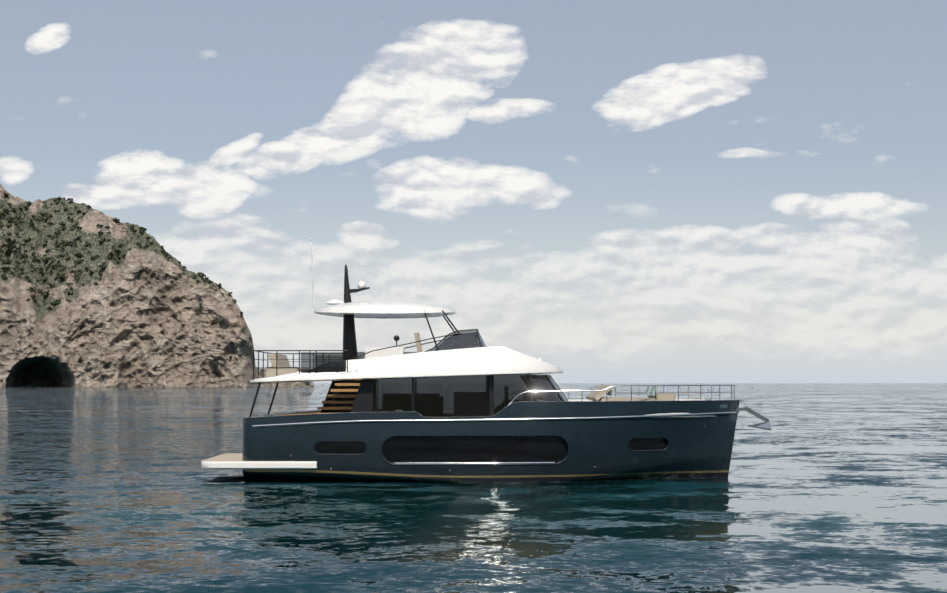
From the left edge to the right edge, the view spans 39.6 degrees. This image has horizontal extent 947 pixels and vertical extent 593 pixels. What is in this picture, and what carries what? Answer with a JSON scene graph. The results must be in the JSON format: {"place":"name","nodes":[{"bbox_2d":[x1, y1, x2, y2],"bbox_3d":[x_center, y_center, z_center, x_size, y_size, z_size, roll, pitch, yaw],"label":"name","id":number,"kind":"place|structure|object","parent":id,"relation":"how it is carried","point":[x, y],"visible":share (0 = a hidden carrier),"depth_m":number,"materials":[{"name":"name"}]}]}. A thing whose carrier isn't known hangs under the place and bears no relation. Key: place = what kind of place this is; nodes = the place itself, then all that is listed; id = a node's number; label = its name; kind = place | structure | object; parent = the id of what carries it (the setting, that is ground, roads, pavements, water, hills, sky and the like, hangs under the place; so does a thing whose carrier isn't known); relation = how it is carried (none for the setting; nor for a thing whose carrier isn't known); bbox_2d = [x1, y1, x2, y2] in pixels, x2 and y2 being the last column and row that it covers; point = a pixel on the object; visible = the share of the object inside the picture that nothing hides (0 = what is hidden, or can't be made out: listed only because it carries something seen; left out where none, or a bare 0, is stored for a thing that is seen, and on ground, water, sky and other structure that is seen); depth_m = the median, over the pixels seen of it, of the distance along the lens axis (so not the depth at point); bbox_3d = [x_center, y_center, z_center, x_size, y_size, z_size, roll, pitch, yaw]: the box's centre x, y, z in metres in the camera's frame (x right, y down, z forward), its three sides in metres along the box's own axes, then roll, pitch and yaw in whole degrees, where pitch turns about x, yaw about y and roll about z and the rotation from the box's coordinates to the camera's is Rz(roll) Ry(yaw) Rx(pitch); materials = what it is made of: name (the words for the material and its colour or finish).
{"place":"outdoors","nodes":[
{"label":"outdoors","id":0,"kind":"place"},
{"bbox_2d":[0,184,314,386],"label":"cliff headland","id":1,"kind":"structure","parent":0,"point":[105,330],"depth_m":1104.36,"materials":[{"name":"beige stone"}]},
{"bbox_2d":[0,192,307,382],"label":"vegetation","id":2,"kind":"object","parent":1,"relation":"on","point":[9,246],"visible":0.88,"depth_m":1157.68,"materials":[{"name":"green plant"}]},
{"bbox_2d":[0,383,946,592],"bbox_3d":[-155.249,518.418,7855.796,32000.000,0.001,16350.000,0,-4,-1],"label":"sea water","id":3,"kind":"structure","parent":0,"point":[831,488],"depth_m":35.95,"materials":[{"name":"blue liquid"}]},
{"bbox_2d":[201,238,771,482],"bbox_3d":[0.708,2.804,49.362,20.850,10.001,5.558,0,-4,-1],"label":"yacht","id":4,"kind":"object","parent":3,"relation":"on","point":[464,406],"visible":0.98,"depth_m":46.98,"materials":[{"name":"blue metal"}]},
{"bbox_2d":[0,0,946,382],"label":"sky","id":5,"kind":"structure","parent":0,"point":[602,191],"materials":[{"name":"blue"}]}
]}

